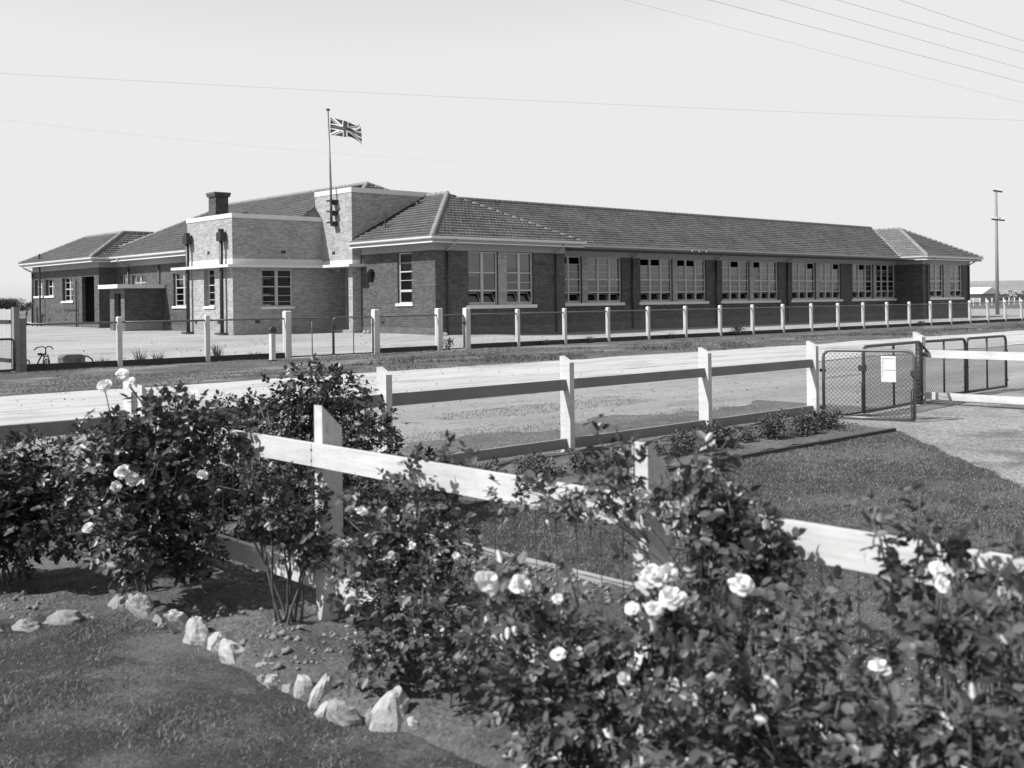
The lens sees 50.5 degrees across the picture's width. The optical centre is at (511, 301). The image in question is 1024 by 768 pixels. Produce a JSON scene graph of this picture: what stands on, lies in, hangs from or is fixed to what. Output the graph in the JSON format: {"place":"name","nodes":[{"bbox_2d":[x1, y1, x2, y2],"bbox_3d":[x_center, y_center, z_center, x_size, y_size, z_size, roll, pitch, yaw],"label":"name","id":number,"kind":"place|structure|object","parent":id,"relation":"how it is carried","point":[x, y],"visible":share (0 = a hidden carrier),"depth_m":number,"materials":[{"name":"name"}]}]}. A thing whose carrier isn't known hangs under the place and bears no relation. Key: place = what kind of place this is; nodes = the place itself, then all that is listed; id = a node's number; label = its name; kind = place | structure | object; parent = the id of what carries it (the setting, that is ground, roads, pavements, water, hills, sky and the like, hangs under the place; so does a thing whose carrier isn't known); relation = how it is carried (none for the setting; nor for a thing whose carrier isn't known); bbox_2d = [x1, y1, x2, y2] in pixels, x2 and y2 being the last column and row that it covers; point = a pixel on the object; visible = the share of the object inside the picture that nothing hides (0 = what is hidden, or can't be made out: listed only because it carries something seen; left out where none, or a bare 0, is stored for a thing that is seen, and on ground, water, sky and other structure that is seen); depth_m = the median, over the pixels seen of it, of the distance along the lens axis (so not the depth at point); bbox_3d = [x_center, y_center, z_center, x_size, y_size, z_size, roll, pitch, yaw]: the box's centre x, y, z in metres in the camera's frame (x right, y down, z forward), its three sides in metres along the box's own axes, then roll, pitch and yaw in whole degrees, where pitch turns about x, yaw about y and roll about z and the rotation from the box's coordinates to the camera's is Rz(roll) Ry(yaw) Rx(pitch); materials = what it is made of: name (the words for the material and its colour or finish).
{"place":"outdoors","nodes":[
{"label":"outdoors","id":0,"kind":"place"},
{"bbox_2d":[0,617,486,767],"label":"front lawn","id":1,"kind":"structure","parent":0,"point":[230,680],"depth_m":4.43,"materials":[{"name":"plant"}]},
{"bbox_2d":[0,622,436,767],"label":"front lawn clippings","id":2,"kind":"object","parent":1,"relation":"on","point":[136,667],"visible":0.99,"depth_m":5.00,"materials":[{"name":"grey plant"}]},
{"bbox_2d":[0,419,888,580],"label":"roadside bed","id":3,"kind":"object","parent":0,"point":[571,476],"visible":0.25,"depth_m":11.14,"materials":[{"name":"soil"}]},
{"bbox_2d":[185,353,410,540],"bbox_3d":[-1.556,1.056,7.886,1.644,1.336,1.731,-1,0,-5],"label":"shrub rose","id":4,"kind":"object","parent":3,"relation":"on","point":[298,427],"visible":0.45,"depth_m":8.01,"materials":[{"name":"grey plant"}]},
{"bbox_2d":[478,456,508,473],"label":"bed plant","id":5,"kind":"object","parent":3,"relation":"on","point":[494,467],"visible":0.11,"depth_m":9.84,"materials":[{"name":"grey plant"}]},
{"bbox_2d":[513,449,568,476],"bbox_3d":[0.269,1.538,10.156,0.493,0.326,0.428,-1,0,-43],"label":"bed plant","id":6,"kind":"object","parent":3,"relation":"on","point":[533,463],"visible":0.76,"depth_m":10.15,"materials":[{"name":"grey plant"}]},
{"bbox_2d":[566,448,614,473],"bbox_3d":[0.760,1.550,10.482,0.496,0.290,0.440,-1,0,-14],"label":"bed plant","id":7,"kind":"object","parent":3,"relation":"on","point":[580,463],"visible":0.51,"depth_m":10.40,"materials":[{"name":"grey plant"}]},
{"bbox_2d":[650,439,687,458],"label":"bed plant","id":8,"kind":"object","parent":3,"relation":"on","point":[659,450],"visible":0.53,"depth_m":11.34,"materials":[{"name":"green plant"}]},
{"bbox_2d":[664,425,705,453],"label":"bed plant","id":9,"kind":"object","parent":3,"relation":"on","point":[691,446],"visible":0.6,"depth_m":11.65,"materials":[{"name":"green plant"}]},
{"bbox_2d":[692,420,740,448],"bbox_3d":[2.239,1.487,11.993,0.542,0.378,0.484,-1,0,-43],"label":"bed plant","id":10,"kind":"object","parent":3,"relation":"on","point":[720,435],"visible":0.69,"depth_m":11.91,"materials":[{"name":"grey plant"}]},
{"bbox_2d":[721,425,759,442],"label":"bed plant","id":11,"kind":"object","parent":3,"relation":"on","point":[747,437],"visible":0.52,"depth_m":12.33,"materials":[{"name":"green plant"}]},
{"bbox_2d":[750,408,788,439],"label":"bed plant","id":12,"kind":"object","parent":3,"relation":"on","point":[768,431],"visible":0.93,"depth_m":12.66,"materials":[{"name":"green plant"}]},
{"bbox_2d":[781,408,819,436],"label":"bed plant","id":13,"kind":"object","parent":3,"relation":"on","point":[804,419],"visible":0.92,"depth_m":13.06,"materials":[{"name":"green plant"}]},
{"bbox_2d":[809,407,842,429],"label":"bed plant","id":14,"kind":"object","parent":3,"relation":"on","point":[824,423],"visible":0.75,"depth_m":13.55,"materials":[{"name":"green plant"}]},
{"bbox_2d":[2,73,998,119],"bbox_3d":[-1.232,-5.885,30.665,54.298,0.254,0.005,-1,0,-18],"label":"power line","id":15,"kind":"object","parent":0,"point":[484,98],"visible":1,"depth_m":30.64,"materials":[{"name":"metal"}]},
{"bbox_2d":[0,519,1019,767],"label":"rose bed","id":16,"kind":"object","parent":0,"point":[442,719],"visible":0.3,"depth_m":5.28,"materials":[{"name":"soil"}]},
{"bbox_2d":[0,424,119,584],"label":"rose bush","id":17,"kind":"object","parent":16,"relation":"on","point":[25,501],"visible":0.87,"depth_m":6.24,"materials":[{"name":"grey plant"}]},
{"bbox_2d":[52,368,259,594],"bbox_3d":[-1.984,1.045,5.929,1.060,1.364,1.012,-1,0,28],"label":"rose bush","id":18,"kind":"object","parent":16,"relation":"on","point":[154,499],"visible":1,"depth_m":5.76,"materials":[{"name":"grey plant"}]},
{"bbox_2d":[224,446,341,624],"bbox_3d":[-1.164,1.216,5.427,0.612,1.003,0.391,-1,0,19],"label":"rose bush","id":19,"kind":"object","parent":16,"relation":"on","point":[255,498],"visible":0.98,"depth_m":5.42,"materials":[{"name":"grey plant"}]},
{"bbox_2d":[316,429,511,702],"bbox_3d":[-0.436,1.139,4.581,0.750,1.142,1.092,-1,0,-13],"label":"rose bush","id":20,"kind":"object","parent":16,"relation":"on","point":[421,562],"visible":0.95,"depth_m":4.55,"materials":[{"name":"grey plant"}]},
{"bbox_2d":[0,519,993,767],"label":"soil clods","id":21,"kind":"object","parent":16,"relation":"on","point":[288,649],"visible":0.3,"depth_m":5.61,"materials":[{"name":"soil"}]},
{"bbox_2d":[453,539,728,767],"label":"rose bush","id":22,"kind":"object","parent":16,"relation":"on","point":[564,734],"visible":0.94,"depth_m":3.16,"materials":[{"name":"grey plant"}]},
{"bbox_2d":[485,414,809,767],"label":"rose bush","id":23,"kind":"object","parent":16,"relation":"on","point":[723,530],"visible":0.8,"depth_m":3.52,"materials":[{"name":"grey plant"}]},
{"bbox_2d":[604,539,924,767],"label":"rose bush","id":24,"kind":"object","parent":16,"relation":"on","point":[745,726],"visible":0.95,"depth_m":2.78,"materials":[{"name":"grey plant"}]},
{"bbox_2d":[821,482,1023,767],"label":"rose bush","id":25,"kind":"object","parent":16,"relation":"on","point":[969,623],"visible":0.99,"depth_m":2.63,"materials":[{"name":"grey plant"}]},
{"bbox_2d":[0,330,1023,424],"bbox_3d":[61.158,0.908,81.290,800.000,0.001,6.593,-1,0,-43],"label":"road","id":26,"kind":"structure","parent":0,"point":[43,410],"depth_m":24.74,"materials":[{"name":"stone"}]},
{"bbox_2d":[2,366,963,451],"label":"road stones","id":27,"kind":"object","parent":26,"relation":"on","point":[474,402],"visible":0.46,"depth_m":19.32,"materials":[{"name":"grey stone"}]},
{"bbox_2d":[0,321,1023,396],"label":"grass verge","id":28,"kind":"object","parent":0,"point":[28,377],"depth_m":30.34,"materials":[{"name":"plant"}]},
{"bbox_2d":[0,338,16,371],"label":"gate","id":29,"kind":"structure","parent":28,"relation":"on","point":[13,359],"depth_m":27.80,"materials":[{"name":"metal"}]},
{"bbox_2d":[268,327,276,360],"bbox_3d":[-7.034,1.313,31.860,0.198,1.150,0.180,-1,0,-43],"label":"marker post","id":30,"kind":"object","parent":28,"relation":"on","point":[272,342],"visible":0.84,"depth_m":31.81,"materials":[{"name":"metal"}]},
{"bbox_2d":[0,0,1023,304],"label":"sky","id":31,"kind":"structure","parent":0,"point":[925,174],"materials":[{"name":"white"}]},
{"bbox_2d":[1,296,1023,483],"bbox_3d":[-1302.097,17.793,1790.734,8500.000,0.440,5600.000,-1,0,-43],"label":"ground","id":32,"kind":"structure","parent":0,"point":[22,314],"depth_m":191.69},
{"bbox_2d":[0,307,19,371],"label":"paling fence","id":33,"kind":"object","parent":32,"relation":"on","point":[9,325],"visible":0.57,"depth_m":28.15,"materials":[{"name":"white wood"}]},
{"bbox_2d":[11,618,40,632],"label":"edging stone","id":34,"kind":"object","parent":32,"relation":"on","point":[27,625],"visible":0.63,"depth_m":5.64,"materials":[{"name":"white stone"}]},
{"bbox_2d":[43,609,82,624],"bbox_3d":[-2.400,1.705,5.777,0.217,0.130,0.127,-1,0,0],"label":"edging stone","id":35,"kind":"object","parent":32,"relation":"on","point":[63,617],"visible":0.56,"depth_m":5.75,"materials":[{"name":"white stone"}]},
{"bbox_2d":[107,595,125,608],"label":"edging stone","id":36,"kind":"object","parent":32,"relation":"on","point":[116,601],"visible":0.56,"depth_m":5.89,"materials":[{"name":"white stone"}]},
{"bbox_2d":[125,592,153,617],"bbox_3d":[-2.005,1.682,5.875,0.154,0.230,0.103,-1,0,8],"label":"edging stone","id":37,"kind":"object","parent":32,"relation":"on","point":[139,604],"visible":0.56,"depth_m":5.83,"materials":[{"name":"stone"}]},
{"bbox_2d":[163,609,188,632],"bbox_3d":[-1.711,1.679,5.586,0.156,0.207,0.091,-1,0,-9],"label":"edging stone","id":38,"kind":"object","parent":32,"relation":"on","point":[175,620],"visible":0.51,"depth_m":5.55,"materials":[{"name":"stone"}]},
{"bbox_2d":[183,616,208,644],"bbox_3d":[-1.566,1.675,5.401,0.158,0.212,0.086,-1,0,4],"label":"edging stone","id":39,"kind":"object","parent":32,"relation":"on","point":[196,631],"visible":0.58,"depth_m":5.38,"materials":[{"name":"stone"}]},
{"bbox_2d":[206,631,222,650],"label":"edging stone","id":40,"kind":"object","parent":32,"relation":"on","point":[213,637],"visible":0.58,"depth_m":5.32,"materials":[{"name":"stone"}]},
{"bbox_2d":[218,638,244,665],"bbox_3d":[-1.321,1.676,5.118,0.123,0.177,0.180,-1,0,-43],"label":"edging stone","id":41,"kind":"object","parent":32,"relation":"on","point":[230,651],"visible":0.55,"depth_m":5.07,"materials":[{"name":"stone"}]},
{"bbox_2d":[263,674,281,688],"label":"edging stone","id":42,"kind":"object","parent":32,"relation":"on","point":[271,681],"visible":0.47,"depth_m":4.73,"materials":[{"name":"stone"}]},
{"bbox_2d":[294,674,314,698],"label":"edging stone","id":43,"kind":"object","parent":32,"relation":"on","point":[304,683],"visible":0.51,"depth_m":4.60,"materials":[{"name":"stone"}]},
{"bbox_2d":[307,673,333,708],"bbox_3d":[-0.808,1.667,4.538,0.129,0.212,0.066,-1,0,-21],"label":"edging stone","id":44,"kind":"object","parent":32,"relation":"on","point":[322,688],"visible":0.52,"depth_m":4.52,"materials":[{"name":"stone"}]},
{"bbox_2d":[314,700,329,716],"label":"edging stone","id":45,"kind":"object","parent":32,"relation":"on","point":[322,708],"visible":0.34,"depth_m":4.41,"materials":[{"name":"stone"}]},
{"bbox_2d":[326,699,362,726],"bbox_3d":[-0.672,1.677,4.358,0.112,0.156,0.180,-1,0,-68],"label":"edging stone","id":46,"kind":"object","parent":32,"relation":"on","point":[342,713],"visible":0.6,"depth_m":4.31,"materials":[{"name":"grey stone"}]},
{"bbox_2d":[369,686,408,731],"bbox_3d":[-0.486,1.654,4.280,0.161,0.251,0.103,-1,0,-2],"label":"edging stone","id":47,"kind":"object","parent":32,"relation":"on","point":[389,710],"visible":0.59,"depth_m":4.26,"materials":[{"name":"stone"}]},
{"bbox_2d":[0,341,818,520],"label":"roadside rail fence","id":48,"kind":"object","parent":32,"relation":"on","point":[568,383],"visible":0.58,"depth_m":11.80,"materials":[{"name":"white wood"}]},
{"bbox_2d":[819,349,918,420],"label":"gate","id":49,"kind":"structure","parent":48,"relation":"attached to","point":[888,369],"depth_m":14.72,"materials":[{"name":"metal"}]},
{"bbox_2d":[407,716,418,729],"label":"edging stone","id":50,"kind":"object","parent":32,"relation":"on","point":[413,723],"visible":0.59,"depth_m":4.21,"materials":[{"name":"stone"}]},
{"bbox_2d":[366,522,672,597],"bbox_3d":[-0.076,1.681,6.965,0.071,0.140,3.000,-1,0,-42],"label":"edging board","id":51,"kind":"object","parent":32,"relation":"on","point":[539,562],"visible":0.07,"depth_m":6.45,"materials":[{"name":"wood"}]},
{"bbox_2d":[19,299,1023,371],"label":"school fence","id":52,"kind":"object","parent":32,"relation":"on","point":[286,353],"visible":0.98,"depth_m":39.46,"materials":[{"name":"metal"}]},
{"bbox_2d":[291,317,334,356],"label":"gate","id":53,"kind":"structure","parent":52,"relation":"attached to","point":[311,327],"depth_m":34.47,"materials":[{"name":"metal"}]},
{"bbox_2d":[333,316,373,354],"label":"gate","id":54,"kind":"structure","parent":52,"relation":"attached to","point":[353,324],"depth_m":35.51,"materials":[{"name":"metal"}]},
{"bbox_2d":[443,314,465,349],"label":"gate","id":55,"kind":"structure","parent":52,"relation":"attached to","point":[463,323],"depth_m":38.45,"materials":[{"name":"metal"}]},
{"bbox_2d":[135,385,1023,767],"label":"garden rail fence","id":56,"kind":"object","parent":32,"relation":"on","point":[329,455],"visible":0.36,"depth_m":4.55,"materials":[{"name":"wood"}]},
{"bbox_2d":[380,428,895,518],"bbox_3d":[1.840,1.667,10.817,7.900,0.120,0.050,-1,0,-42],"label":"edging board","id":57,"kind":"object","parent":32,"relation":"on","point":[743,456],"visible":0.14,"depth_m":11.73,"materials":[{"name":"grey wood"}]},
{"bbox_2d":[915,343,927,404],"bbox_3d":[6.382,1.180,16.898,0.198,1.080,0.230,-1,0,15],"label":"gate post","id":58,"kind":"object","parent":32,"relation":"on","point":[925,349],"visible":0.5,"depth_m":16.90,"materials":[{"name":"metal"}]},
{"bbox_2d":[858,340,923,413],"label":"gate","id":59,"kind":"structure","parent":58,"relation":"attached to","point":[863,369],"depth_m":16.02,"materials":[{"name":"metal"}]},
{"bbox_2d":[912,332,1023,404],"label":"corner rail fence","id":60,"kind":"object","parent":32,"relation":"on","point":[987,355],"visible":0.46,"depth_m":16.53,"materials":[{"name":"white wood"}]},
{"bbox_2d":[970,287,1000,301],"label":"shed","id":61,"kind":"structure","parent":32,"relation":"on","point":[982,293],"depth_m":295.87,"materials":[{"name":"paint"}]},
{"bbox_2d":[991,188,1004,314],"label":"power pole","id":62,"kind":"object","parent":32,"relation":"on","point":[996,219],"visible":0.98,"depth_m":96.88,"materials":[{"name":"grey wood"}]},
{"bbox_2d":[999,290,1023,300],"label":"trees","id":63,"kind":"object","parent":32,"relation":"on","point":[1001,296],"visible":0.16,"depth_m":363.73,"materials":[{"name":"grey plant"}]},
{"bbox_2d":[2,344,1023,490],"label":"road shoulder","id":64,"kind":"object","parent":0,"point":[769,381],"visible":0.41,"depth_m":18.63},
{"bbox_2d":[6,396,795,519],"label":"shoulder grass","id":65,"kind":"structure","parent":64,"relation":"on","point":[607,401],"depth_m":15.66,"materials":[{"name":"plant"}]},
{"bbox_2d":[47,400,873,524],"bbox_3d":[-22.959,1.948,-8.226,75.000,0.015,2.530,-1,0,-43],"label":"turf strip","id":66,"kind":"object","parent":64,"relation":"on","point":[613,422],"visible":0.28,"depth_m":13.92,"materials":[{"name":"plant"}]},
{"bbox_2d":[925,338,968,393],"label":"gate","id":67,"kind":"structure","parent":64,"relation":"on","point":[965,383],"depth_m":18.07,"materials":[{"name":"metal"}]},
{"bbox_2d":[26,309,1023,371],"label":"school yard","id":68,"kind":"structure","parent":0,"point":[186,343],"depth_m":47.17,"materials":[{"name":"grey concrete"}]},
{"bbox_2d":[26,303,42,325],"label":"stair rail","id":69,"kind":"object","parent":68,"relation":"on","point":[31,305],"visible":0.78,"depth_m":74.03,"materials":[{"name":"metal"}]},
{"bbox_2d":[58,354,92,362],"bbox_3d":[-12.074,1.656,30.147,0.929,0.390,0.450,-1,0,-43],"label":"metal box","id":70,"kind":"object","parent":68,"relation":"on","point":[69,359],"visible":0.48,"depth_m":29.90,"materials":[{"name":"metal"}]},
{"bbox_2d":[18,181,983,334],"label":"school building","id":71,"kind":"structure","parent":68,"relation":"on","point":[384,251],"depth_m":61.16,"materials":[{"name":"grey brick"}]},
{"bbox_2d":[61,278,73,302],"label":"window","id":72,"kind":"structure","parent":71,"relation":"in","point":[66,301],"depth_m":71.26,"materials":[{"name":"paint"}]},
{"bbox_2d":[98,284,164,330],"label":"porch block","id":73,"kind":"structure","parent":71,"relation":"attached to","point":[136,302],"depth_m":62.37,"materials":[{"name":"grey brick"}]},
{"bbox_2d":[172,273,185,307],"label":"window","id":74,"kind":"structure","parent":71,"relation":"in","point":[181,276],"depth_m":61.81,"materials":[{"name":"paint"}]},
{"bbox_2d":[203,269,214,308],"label":"window","id":75,"kind":"structure","parent":71,"relation":"in","point":[209,306],"depth_m":55.33,"materials":[{"name":"paint"}]},
{"bbox_2d":[261,269,294,308],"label":"window","id":76,"kind":"structure","parent":71,"relation":"in","point":[275,276],"depth_m":54.74,"materials":[{"name":"paint"}]},
{"bbox_2d":[326,108,338,226],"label":"flagpole","id":77,"kind":"object","parent":71,"relation":"attached to","point":[331,211],"visible":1,"depth_m":55.25,"materials":[{"name":"metal"}]},
{"bbox_2d":[330,117,361,144],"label":"flag","id":78,"kind":"object","parent":77,"relation":"attached to","point":[341,128],"visible":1,"depth_m":55.23,"materials":[{"name":"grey fabric"}]},
{"bbox_2d":[366,267,376,285],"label":"round window","id":79,"kind":"structure","parent":71,"relation":"in","point":[370,274],"depth_m":54.38,"materials":[{"name":"glass"}]},
{"bbox_2d":[395,253,413,305],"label":"window","id":80,"kind":"structure","parent":71,"relation":"in","point":[400,303],"depth_m":52.50,"materials":[{"name":"paint"}]},
{"bbox_2d":[468,251,496,304],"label":"window","id":81,"kind":"structure","parent":71,"relation":"in","point":[488,260],"depth_m":52.44,"materials":[{"name":"glass"}]},
{"bbox_2d":[507,253,531,304],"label":"window","id":82,"kind":"structure","parent":71,"relation":"in","point":[520,261],"depth_m":54.08,"materials":[{"name":"glass"}]},
{"bbox_2d":[565,256,580,302],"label":"window","id":83,"kind":"structure","parent":71,"relation":"in","point":[567,271],"depth_m":59.75,"materials":[{"name":"glass"}]},
{"bbox_2d":[587,257,620,302],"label":"window","id":84,"kind":"structure","parent":71,"relation":"in","point":[610,272],"depth_m":61.71,"materials":[{"name":"glass"}]},
{"bbox_2d":[640,258,671,301],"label":"window","id":85,"kind":"structure","parent":71,"relation":"in","point":[664,264],"depth_m":64.82,"materials":[{"name":"glass"}]},
{"bbox_2d":[677,259,704,300],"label":"window","id":86,"kind":"structure","parent":71,"relation":"in","point":[697,264],"depth_m":67.06,"materials":[{"name":"paint"}]},
{"bbox_2d":[722,261,748,300],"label":"window","id":87,"kind":"structure","parent":71,"relation":"in","point":[728,271],"depth_m":69.83,"materials":[{"name":"paint"}]},
{"bbox_2d":[753,261,776,299],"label":"window","id":88,"kind":"structure","parent":71,"relation":"in","point":[767,270],"depth_m":72.43,"materials":[{"name":"paint"}]},
{"bbox_2d":[792,262,814,299],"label":"window","id":89,"kind":"structure","parent":71,"relation":"in","point":[800,266],"depth_m":75.37,"materials":[{"name":"paint"}]},
{"bbox_2d":[819,263,839,298],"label":"window","id":90,"kind":"structure","parent":71,"relation":"in","point":[827,269],"depth_m":77.65,"materials":[{"name":"paint"}]},
{"bbox_2d":[853,264,871,298],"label":"window","id":91,"kind":"structure","parent":71,"relation":"in","point":[867,268],"depth_m":80.81,"materials":[{"name":"paint"}]},
{"bbox_2d":[876,265,893,298],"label":"window","id":92,"kind":"structure","parent":71,"relation":"in","point":[889,268],"depth_m":83.07,"materials":[{"name":"paint"}]},
{"bbox_2d":[930,264,942,297],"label":"window","id":93,"kind":"structure","parent":71,"relation":"in","point":[934,272],"depth_m":83.72,"materials":[{"name":"paint"}]},
{"bbox_2d":[950,265,961,296],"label":"window","id":94,"kind":"structure","parent":71,"relation":"in","point":[956,270],"depth_m":85.92,"materials":[{"name":"paint"}]},
{"bbox_2d":[415,429,1023,675],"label":"lawn","id":95,"kind":"structure","parent":0,"point":[851,590],"depth_m":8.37,"materials":[{"name":"grey plant"}]},
{"bbox_2d":[398,445,454,519],"bbox_3d":[-0.621,1.401,8.334,0.420,0.623,0.503,-1,0,14],"label":"shrub rose","id":96,"kind":"object","parent":95,"relation":"on","point":[428,453],"visible":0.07,"depth_m":8.31,"materials":[{"name":"grey plant"}]},
{"bbox_2d":[711,0,1023,82],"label":"power line","id":97,"kind":"object","parent":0,"point":[859,39],"visible":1,"depth_m":24.39,"materials":[{"name":"metal"}]},
{"bbox_2d":[812,387,1023,486],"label":"driveway","id":98,"kind":"structure","parent":0,"point":[1002,425],"depth_m":13.87,"materials":[{"name":"grey concrete"}]},
{"bbox_2d":[963,335,1007,392],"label":"gate","id":99,"kind":"structure","parent":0,"point":[987,362],"depth_m":19.04,"materials":[{"name":"metal"}]},
{"bbox_2d":[970,280,1023,295],"bbox_3d":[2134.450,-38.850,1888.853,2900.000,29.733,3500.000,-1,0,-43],"label":"hills","id":100,"kind":"structure","parent":0,"point":[1014,286],"depth_m":1932.09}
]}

